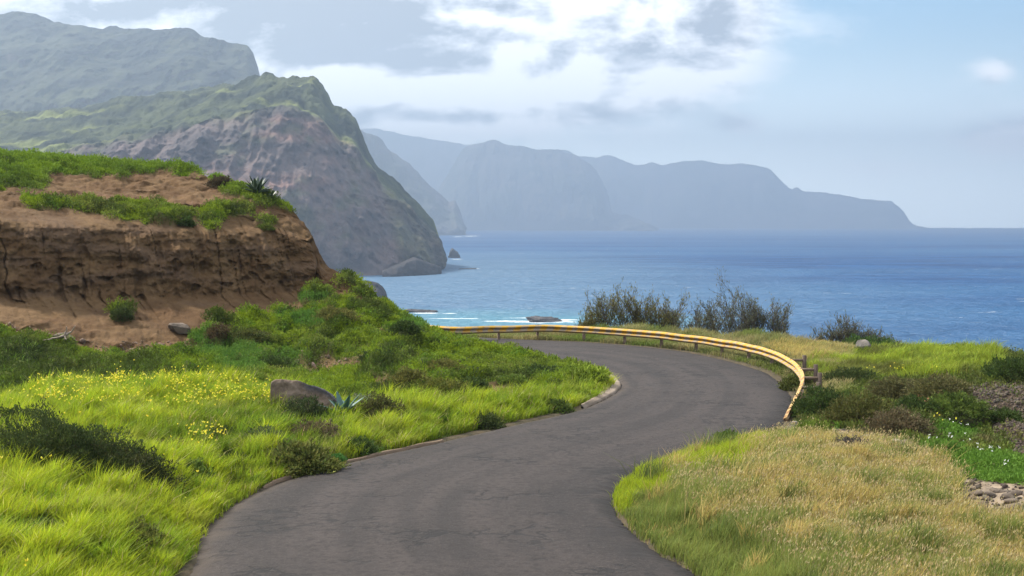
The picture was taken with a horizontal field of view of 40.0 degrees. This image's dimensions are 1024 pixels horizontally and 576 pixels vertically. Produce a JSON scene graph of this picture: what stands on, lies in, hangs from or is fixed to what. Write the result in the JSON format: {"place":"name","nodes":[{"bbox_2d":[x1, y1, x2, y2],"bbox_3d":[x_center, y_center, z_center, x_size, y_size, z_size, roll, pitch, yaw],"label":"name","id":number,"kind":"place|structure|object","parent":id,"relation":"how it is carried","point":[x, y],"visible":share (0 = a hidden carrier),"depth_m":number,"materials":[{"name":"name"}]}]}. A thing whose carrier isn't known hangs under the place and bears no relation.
{"place":"outdoors","nodes":[
{"label":"outdoors","id":0,"kind":"place"},
{"bbox_2d":[0,11,259,110],"bbox_3d":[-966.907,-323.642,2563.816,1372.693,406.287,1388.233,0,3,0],"label":"mountain","id":1,"kind":"structure","parent":0,"point":[46,63],"depth_m":2366.86,"materials":[{"name":"stone"}]},
{"bbox_2d":[0,72,446,275],"bbox_3d":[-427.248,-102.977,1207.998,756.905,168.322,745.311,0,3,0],"label":"headland","id":2,"kind":"structure","parent":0,"point":[298,143],"depth_m":997.16,"materials":[{"name":"stone"}]},
{"bbox_2d":[382,257,441,276],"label":"headland foot","id":3,"kind":"object","parent":2,"relation":"attached to","point":[413,266],"visible":0.91,"depth_m":940.51},
{"bbox_2d":[0,155,597,570],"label":"hill","id":4,"kind":"structure","parent":0,"point":[62,268],"depth_m":41.20,"materials":[{"name":"brown soil"}]},
{"bbox_2d":[0,401,58,426],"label":"bush","id":5,"kind":"object","parent":4,"relation":"on","point":[5,414],"visible":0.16,"depth_m":22.93,"materials":[{"name":"green plant"}]},
{"bbox_2d":[10,513,68,531],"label":"bush","id":6,"kind":"object","parent":4,"relation":"on","point":[44,520],"visible":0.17,"depth_m":16.72,"materials":[{"name":"green plant"}]},
{"bbox_2d":[45,326,74,339],"bbox_3d":[-11.375,1.136,35.350,0.918,0.408,0.249,0,3,0],"label":"dead root","id":7,"kind":"object","parent":4,"relation":"on","point":[65,335],"visible":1,"depth_m":35.35,"materials":[{"name":"grey wood"}]},
{"bbox_2d":[53,332,76,344],"bbox_3d":[-11.418,1.295,35.856,0.432,0.340,0.591,2,4,42],"label":"stone","id":8,"kind":"object","parent":4,"relation":"on","point":[55,335],"visible":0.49,"depth_m":35.81,"materials":[{"name":"grey stone"}]},
{"bbox_2d":[0,397,174,488],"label":"bush","id":9,"kind":"object","parent":4,"relation":"on","point":[75,444],"visible":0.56,"depth_m":20.29,"materials":[{"name":"green plant"}]},
{"bbox_2d":[108,301,134,322],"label":"bush","id":10,"kind":"object","parent":4,"relation":"on","point":[121,311],"visible":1,"depth_m":38.72,"materials":[{"name":"green plant"}]},
{"bbox_2d":[73,431,190,499],"bbox_3d":[-5.548,2.640,20.653,1.889,1.125,1.991,0,3,0],"label":"bush","id":11,"kind":"object","parent":4,"relation":"on","point":[139,456],"visible":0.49,"depth_m":20.44,"materials":[{"name":"green plant"}]},
{"bbox_2d":[126,513,175,549],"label":"bush","id":12,"kind":"object","parent":4,"relation":"on","point":[148,531],"visible":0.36,"depth_m":17.57,"materials":[{"name":"green plant"}]},
{"bbox_2d":[156,437,197,445],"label":"bush","id":13,"kind":"object","parent":4,"relation":"on","point":[161,440],"visible":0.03,"depth_m":23.73,"materials":[{"name":"green plant"}]},
{"bbox_2d":[168,323,190,333],"bbox_3d":[-9.159,1.107,38.785,0.639,0.315,0.406,-2,3,-32],"label":"stone","id":14,"kind":"object","parent":4,"relation":"on","point":[180,328],"visible":0.99,"depth_m":38.64,"materials":[{"name":"grey stone"}]},
{"bbox_2d":[176,215,198,227],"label":"bush","id":15,"kind":"object","parent":4,"relation":"on","point":[185,221],"visible":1,"depth_m":42.74,"materials":[{"name":"green plant"}]},
{"bbox_2d":[180,455,215,482],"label":"bush","id":16,"kind":"object","parent":4,"relation":"on","point":[200,466],"visible":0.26,"depth_m":21.93,"materials":[{"name":"green plant"}]},
{"bbox_2d":[203,321,233,340],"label":"bush","id":17,"kind":"object","parent":4,"relation":"on","point":[215,330],"visible":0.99,"depth_m":38.10,"materials":[{"name":"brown plant"}]},
{"bbox_2d":[203,175,240,187],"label":"bush","id":18,"kind":"object","parent":4,"relation":"on","point":[218,181],"visible":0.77,"depth_m":47.10,"materials":[{"name":"green plant"}]},
{"bbox_2d":[205,423,244,439],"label":"bush","id":19,"kind":"object","parent":4,"relation":"on","point":[219,433],"visible":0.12,"depth_m":25.20,"materials":[{"name":"green plant"}]},
{"bbox_2d":[220,448,253,463],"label":"bush","id":20,"kind":"object","parent":4,"relation":"on","point":[229,453],"visible":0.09,"depth_m":23.55,"materials":[{"name":"green plant"}]},
{"bbox_2d":[225,327,275,342],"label":"bush","id":21,"kind":"object","parent":4,"relation":"on","point":[249,333],"visible":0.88,"depth_m":38.07,"materials":[{"name":"green plant"}]},
{"bbox_2d":[242,175,272,192],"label":"agave","id":22,"kind":"object","parent":4,"relation":"on","point":[255,185],"visible":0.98,"depth_m":46.53,"materials":[{"name":"green plant"}]},
{"bbox_2d":[6,322,510,388],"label":"gravel","id":23,"kind":"structure","parent":4,"relation":"on","point":[82,340],"depth_m":36.64,"materials":[{"name":"brown gravel"}]},
{"bbox_2d":[237,424,284,440],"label":"bush","id":24,"kind":"object","parent":4,"relation":"on","point":[262,428],"visible":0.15,"depth_m":25.02,"materials":[{"name":"green plant"}]},
{"bbox_2d":[256,222,275,230],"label":"bush","id":25,"kind":"object","parent":4,"relation":"on","point":[266,226],"visible":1,"depth_m":44.59,"materials":[{"name":"green plant"}]},
{"bbox_2d":[267,191,280,197],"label":"agave","id":26,"kind":"object","parent":4,"relation":"on","point":[271,195],"visible":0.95,"depth_m":46.69,"materials":[{"name":"green plant"}]},
{"bbox_2d":[258,353,299,369],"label":"bush","id":27,"kind":"object","parent":4,"relation":"on","point":[273,360],"visible":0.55,"depth_m":35.33,"materials":[{"name":"green plant"}]},
{"bbox_2d":[275,394,335,421],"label":"bush","id":28,"kind":"object","parent":4,"relation":"on","point":[310,411],"visible":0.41,"depth_m":28.02,"materials":[{"name":"green plant"}]},
{"bbox_2d":[0,146,612,573],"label":"ground cover","id":29,"kind":"object","parent":4,"relation":"on","point":[512,356],"visible":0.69,"depth_m":38.22,"materials":[{"name":"green plant"}]},
{"bbox_2d":[287,417,345,442],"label":"bush","id":30,"kind":"object","parent":4,"relation":"on","point":[334,429],"visible":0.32,"depth_m":26.02,"materials":[{"name":"green plant"}]},
{"bbox_2d":[312,304,362,321],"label":"bush","id":31,"kind":"object","parent":4,"relation":"on","point":[327,313],"visible":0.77,"depth_m":39.83,"materials":[{"name":"green plant"}]},
{"bbox_2d":[320,391,364,412],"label":"agave","id":32,"kind":"object","parent":4,"relation":"on","point":[340,402],"visible":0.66,"depth_m":28.38,"materials":[{"name":"green plant"}]},
{"bbox_2d":[350,392,373,402],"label":"bush","id":33,"kind":"object","parent":4,"relation":"on","point":[359,396],"visible":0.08,"depth_m":30.21,"materials":[{"name":"green plant"}]},
{"bbox_2d":[355,345,398,361],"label":"bush","id":34,"kind":"object","parent":4,"relation":"on","point":[362,357],"visible":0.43,"depth_m":35.70,"materials":[{"name":"green plant"}]},
{"bbox_2d":[350,389,411,420],"bbox_3d":[-2.695,2.466,28.672,1.451,0.830,1.332,1,3,24],"label":"bush","id":35,"kind":"object","parent":4,"relation":"on","point":[372,405],"visible":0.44,"depth_m":28.53,"materials":[{"name":"green plant"}]},
{"bbox_2d":[387,319,422,332],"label":"bush","id":36,"kind":"object","parent":4,"relation":"on","point":[403,325],"visible":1,"depth_m":38.71,"materials":[{"name":"green plant"}]},
{"bbox_2d":[384,364,437,386],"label":"bush","id":37,"kind":"object","parent":4,"relation":"on","point":[404,374],"visible":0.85,"depth_m":32.84,"materials":[{"name":"green plant"}]},
{"bbox_2d":[415,376,468,395],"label":"bush","id":38,"kind":"object","parent":4,"relation":"on","point":[442,384],"visible":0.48,"depth_m":31.95,"materials":[{"name":"green plant"}]},
{"bbox_2d":[423,356,467,371],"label":"bush","id":39,"kind":"object","parent":4,"relation":"on","point":[448,363],"visible":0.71,"depth_m":34.64,"materials":[{"name":"green plant"}]},
{"bbox_2d":[462,375,491,389],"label":"bush","id":40,"kind":"object","parent":4,"relation":"on","point":[481,382],"visible":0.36,"depth_m":33.61,"materials":[{"name":"green plant"}]},
{"bbox_2d":[470,411,506,429],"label":"bush","id":41,"kind":"object","parent":4,"relation":"on","point":[491,421],"visible":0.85,"depth_m":28.96,"materials":[{"name":"green plant"}]},
{"bbox_2d":[496,373,533,385],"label":"bush","id":42,"kind":"object","parent":4,"relation":"on","point":[506,378],"visible":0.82,"depth_m":34.95,"materials":[{"name":"green plant"}]},
{"bbox_2d":[523,363,564,373],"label":"bush","id":43,"kind":"object","parent":4,"relation":"on","point":[538,366],"visible":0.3,"depth_m":36.24,"materials":[{"name":"green plant"}]},
{"bbox_2d":[363,280,387,297],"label":"headland foot","id":44,"kind":"object","parent":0,"point":[380,290],"visible":0.12,"depth_m":586.45},
{"bbox_2d":[361,130,466,235],"bbox_3d":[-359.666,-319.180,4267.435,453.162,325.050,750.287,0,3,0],"label":"headland","id":45,"kind":"structure","parent":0,"point":[443,213],"depth_m":4176.24,"materials":[{"name":"stone"}]},
{"bbox_2d":[360,128,468,191],"bbox_3d":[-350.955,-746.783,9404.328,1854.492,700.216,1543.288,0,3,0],"label":"headland","id":46,"kind":"structure","parent":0,"point":[431,161],"depth_m":9083.05,"materials":[{"name":"stone"}]},
{"bbox_2d":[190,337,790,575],"bbox_3d":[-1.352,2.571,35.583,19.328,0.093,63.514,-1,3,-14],"label":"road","id":47,"kind":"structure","parent":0,"point":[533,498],"depth_m":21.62,"materials":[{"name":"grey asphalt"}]},
{"bbox_2d":[262,439,443,487],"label":"kerb","id":48,"kind":"structure","parent":47,"relation":"on","point":[275,481],"depth_m":25.64,"materials":[{"name":"concrete"}]},
{"bbox_2d":[0,0,1023,227],"label":"sky","id":49,"kind":"structure","parent":0,"point":[916,105],"materials":[{"name":"blue"}]},
{"bbox_2d":[438,140,658,230],"bbox_3d":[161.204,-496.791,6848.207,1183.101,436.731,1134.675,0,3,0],"label":"headland","id":50,"kind":"structure","parent":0,"point":[492,185],"depth_m":6437.18,"materials":[{"name":"stone"}]},
{"bbox_2d":[174,337,1023,575],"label":"ground","id":51,"kind":"structure","parent":0,"point":[186,569],"depth_m":28.82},
{"bbox_2d":[270,379,336,411],"bbox_3d":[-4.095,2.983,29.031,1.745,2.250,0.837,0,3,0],"label":"boulder","id":52,"kind":"object","parent":51,"relation":"on","point":[290,388],"visible":0.38,"depth_m":28.82,"materials":[{"name":"grey stone"}]},
{"bbox_2d":[264,437,351,478],"bbox_3d":[-3.591,2.886,23.921,1.672,0.781,1.423,-2,3,-38],"label":"bush","id":53,"kind":"object","parent":51,"relation":"on","point":[300,456],"visible":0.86,"depth_m":23.70,"materials":[{"name":"green plant"}]},
{"bbox_2d":[0,363,620,575],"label":"grass","id":54,"kind":"structure","parent":51,"relation":"on","point":[26,490],"depth_m":23.37,"materials":[{"name":"green plant"}]},
{"bbox_2d":[328,452,347,462],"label":"bush","id":55,"kind":"object","parent":51,"relation":"on","point":[341,457],"visible":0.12,"depth_m":24.79,"materials":[{"name":"green plant"}]},
{"bbox_2d":[341,434,383,457],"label":"bush","id":56,"kind":"object","parent":51,"relation":"on","point":[367,444],"visible":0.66,"depth_m":25.71,"materials":[{"name":"green plant"}]},
{"bbox_2d":[0,359,956,575],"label":"yellow flowers","id":57,"kind":"object","parent":51,"relation":"on","point":[54,389],"visible":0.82,"depth_m":28.09,"materials":[{"name":"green plant"}]},
{"bbox_2d":[546,397,575,413],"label":"bush","id":58,"kind":"object","parent":51,"relation":"on","point":[557,404],"visible":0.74,"depth_m":31.50,"materials":[{"name":"green plant"}]},
{"bbox_2d":[581,374,620,408],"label":"kerb","id":59,"kind":"structure","parent":51,"relation":"on","point":[614,389],"depth_m":34.16,"materials":[{"name":"concrete"}]},
{"bbox_2d":[430,325,821,420],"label":"guardrail","id":60,"kind":"object","parent":51,"relation":"on","point":[791,364],"visible":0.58,"depth_m":47.07,"materials":[{"name":"beige metal"}]},
{"bbox_2d":[574,276,690,329],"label":"coastal shrub","id":61,"kind":"object","parent":51,"relation":"on","point":[636,315],"visible":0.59,"depth_m":57.33,"materials":[{"name":"green plant"}]},
{"bbox_2d":[658,265,794,335],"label":"coastal shrub","id":62,"kind":"object","parent":51,"relation":"on","point":[753,316],"visible":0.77,"depth_m":53.40,"materials":[{"name":"green plant"}]},
{"bbox_2d":[713,428,739,438],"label":"bush","id":63,"kind":"object","parent":51,"relation":"on","point":[724,431],"visible":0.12,"depth_m":27.53,"materials":[{"name":"green plant"}]},
{"bbox_2d":[455,321,1023,575],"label":"grass","id":64,"kind":"structure","parent":51,"relation":"on","point":[790,502],"depth_m":19.18,"materials":[{"name":"plant"}]},
{"bbox_2d":[776,373,812,390],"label":"bush","id":65,"kind":"object","parent":51,"relation":"on","point":[789,383],"visible":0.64,"depth_m":35.64,"materials":[{"name":"green plant"}]},
{"bbox_2d":[791,418,842,434],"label":"bush","id":66,"kind":"object","parent":51,"relation":"on","point":[812,422],"visible":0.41,"depth_m":27.26,"materials":[{"name":"green plant"}]},
{"bbox_2d":[786,382,851,417],"bbox_3d":[6.821,2.439,30.645,1.725,0.843,1.550,0,3,0],"label":"bush","id":67,"kind":"object","parent":51,"relation":"on","point":[812,401],"visible":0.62,"depth_m":30.42,"materials":[{"name":"green plant"}]},
{"bbox_2d":[809,309,877,342],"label":"coastal shrub","id":68,"kind":"object","parent":51,"relation":"on","point":[837,335],"visible":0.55,"depth_m":50.52,"materials":[{"name":"green plant"}]},
{"bbox_2d":[816,365,884,383],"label":"bush","id":69,"kind":"object","parent":51,"relation":"on","point":[853,372],"visible":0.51,"depth_m":35.46,"materials":[{"name":"green plant"}]},
{"bbox_2d":[833,434,868,447],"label":"bush","id":70,"kind":"object","parent":51,"relation":"on","point":[847,438],"visible":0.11,"depth_m":24.89,"materials":[{"name":"plant"}]},
{"bbox_2d":[815,389,898,427],"bbox_3d":[7.156,2.462,28.939,1.856,0.881,1.661,-1,3,-20],"label":"bush","id":71,"kind":"object","parent":51,"relation":"on","point":[853,407],"visible":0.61,"depth_m":28.71,"materials":[{"name":"green plant"}]},
{"bbox_2d":[855,339,870,350],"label":"boulder","id":72,"kind":"object","parent":51,"relation":"on","point":[862,343],"visible":0.75,"depth_m":42.74,"materials":[{"name":"grey stone"}]},
{"bbox_2d":[835,333,897,346],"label":"bush","id":73,"kind":"object","parent":51,"relation":"on","point":[855,338],"visible":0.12,"depth_m":46.48,"materials":[{"name":"green plant"}]},
{"bbox_2d":[861,325,902,342],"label":"coastal shrub","id":74,"kind":"object","parent":51,"relation":"on","point":[880,331],"visible":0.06,"depth_m":49.81,"materials":[{"name":"green plant"}]},
{"bbox_2d":[754,336,1023,484],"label":"ground cover","id":75,"kind":"object","parent":51,"relation":"on","point":[960,360],"visible":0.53,"depth_m":34.00,"materials":[{"name":"green plant"}]},
{"bbox_2d":[767,381,1023,512],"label":"gravel","id":76,"kind":"structure","parent":51,"relation":"on","point":[1018,442],"depth_m":30.50,"materials":[{"name":"grey gravel"}]},
{"bbox_2d":[864,372,926,400],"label":"bush","id":77,"kind":"object","parent":51,"relation":"on","point":[891,388],"visible":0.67,"depth_m":32.37,"materials":[{"name":"green plant"}]},
{"bbox_2d":[857,404,941,436],"bbox_3d":[7.598,2.617,27.753,1.659,0.680,1.451,-2,3,-41],"label":"bush","id":78,"kind":"object","parent":51,"relation":"on","point":[904,418],"visible":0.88,"depth_m":27.57,"materials":[{"name":"brown plant"}]},
{"bbox_2d":[891,393,936,413],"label":"bush","id":79,"kind":"object","parent":51,"relation":"on","point":[913,400],"visible":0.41,"depth_m":29.85,"materials":[{"name":"green plant"}]},
{"bbox_2d":[901,370,975,397],"bbox_3d":[9.538,2.157,31.616,1.718,0.629,1.421,0,3,0],"label":"bush","id":80,"kind":"object","parent":51,"relation":"on","point":[940,383],"visible":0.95,"depth_m":31.42,"materials":[{"name":"green plant"}]},
{"bbox_2d":[924,440,972,456],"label":"bush","id":81,"kind":"object","parent":51,"relation":"on","point":[952,445],"visible":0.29,"depth_m":24.57,"materials":[{"name":"green plant"}]},
{"bbox_2d":[922,390,994,419],"bbox_3d":[9.382,2.445,29.692,1.663,0.655,1.471,0,3,0],"label":"bush","id":82,"kind":"object","parent":51,"relation":"on","point":[961,403],"visible":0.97,"depth_m":29.53,"materials":[{"name":"green plant"}]},
{"bbox_2d":[928,418,1008,464],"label":"white daisies","id":83,"kind":"object","parent":51,"relation":"on","point":[970,439],"visible":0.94,"depth_m":25.78,"materials":[{"name":"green plant"}]},
{"bbox_2d":[973,490,982,494],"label":"rubble stone","id":84,"kind":"object","parent":51,"relation":"on","point":[978,492],"visible":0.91,"depth_m":20.97,"materials":[{"name":"grey stone"}]},
{"bbox_2d":[980,491,994,496],"bbox_3d":[7.069,3.089,20.967,0.246,0.128,0.144,1,3,16],"label":"rubble stone","id":85,"kind":"object","parent":51,"relation":"on","point":[989,493],"visible":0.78,"depth_m":20.91,"materials":[{"name":"grey stone"}]},
{"bbox_2d":[982,495,992,500],"bbox_3d":[7.030,3.126,20.877,0.183,0.129,0.156,-2,3,-35],"label":"rubble stone","id":86,"kind":"object","parent":51,"relation":"on","point":[987,497],"visible":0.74,"depth_m":20.83,"materials":[{"name":"grey stone"}]},
{"bbox_2d":[989,487,1000,492],"bbox_3d":[7.270,3.055,21.171,0.198,0.101,0.144,1,3,11],"label":"rubble stone","id":87,"kind":"object","parent":51,"relation":"on","point":[995,490],"visible":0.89,"depth_m":21.14,"materials":[{"name":"beige stone"}]},
{"bbox_2d":[978,353,1023,381],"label":"bush","id":88,"kind":"object","parent":51,"relation":"on","point":[1009,367],"visible":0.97,"depth_m":32.94,"materials":[{"name":"green plant"}]},
{"bbox_2d":[986,406,1023,424],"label":"bush","id":89,"kind":"object","parent":51,"relation":"on","point":[1003,413],"visible":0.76,"depth_m":29.64,"materials":[{"name":"green plant"}]},
{"bbox_2d":[1001,493,1014,498],"bbox_3d":[7.330,3.068,20.708,0.229,0.102,0.214,3,4,44],"label":"rubble stone","id":90,"kind":"object","parent":51,"relation":"on","point":[1007,495],"visible":0.66,"depth_m":20.67,"materials":[{"name":"grey stone"}]},
{"bbox_2d":[1004,498,1018,503],"bbox_3d":[7.229,3.092,20.373,0.210,0.104,0.120,2,4,42],"label":"rubble stone","id":91,"kind":"object","parent":51,"relation":"on","point":[1011,500],"visible":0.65,"depth_m":20.34,"materials":[{"name":"grey stone"}]},
{"bbox_2d":[1010,490,1022,495],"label":"rubble stone","id":92,"kind":"object","parent":51,"relation":"on","point":[1017,492],"visible":0.8,"depth_m":20.66,"materials":[{"name":"grey stone"}]},
{"bbox_2d":[358,228,1023,351],"bbox_3d":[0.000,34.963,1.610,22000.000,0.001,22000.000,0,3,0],"label":"sea","id":93,"kind":"structure","parent":0,"point":[951,285],"depth_m":907.99,"materials":[{"name":"liquid"}]},
{"bbox_2d":[405,309,438,312],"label":"sea rock","id":94,"kind":"object","parent":93,"relation":"in","point":[421,311],"visible":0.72,"depth_m":552.44,"materials":[{"name":"grey stone"}]},
{"bbox_2d":[449,248,460,257],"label":"sea stack","id":95,"kind":"object","parent":93,"relation":"in","point":[453,253],"visible":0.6,"depth_m":1415.16,"materials":[{"name":"stone"}]},
{"bbox_2d":[526,316,561,321],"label":"sea rock","id":96,"kind":"object","parent":93,"relation":"in","point":[539,319],"visible":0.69,"depth_m":498.89,"materials":[{"name":"grey stone"}]},
{"bbox_2d":[561,150,926,228],"bbox_3d":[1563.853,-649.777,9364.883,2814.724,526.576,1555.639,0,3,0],"label":"headland","id":97,"kind":"structure","parent":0,"point":[695,194],"depth_m":8818.55,"materials":[{"name":"stone"}]}
]}

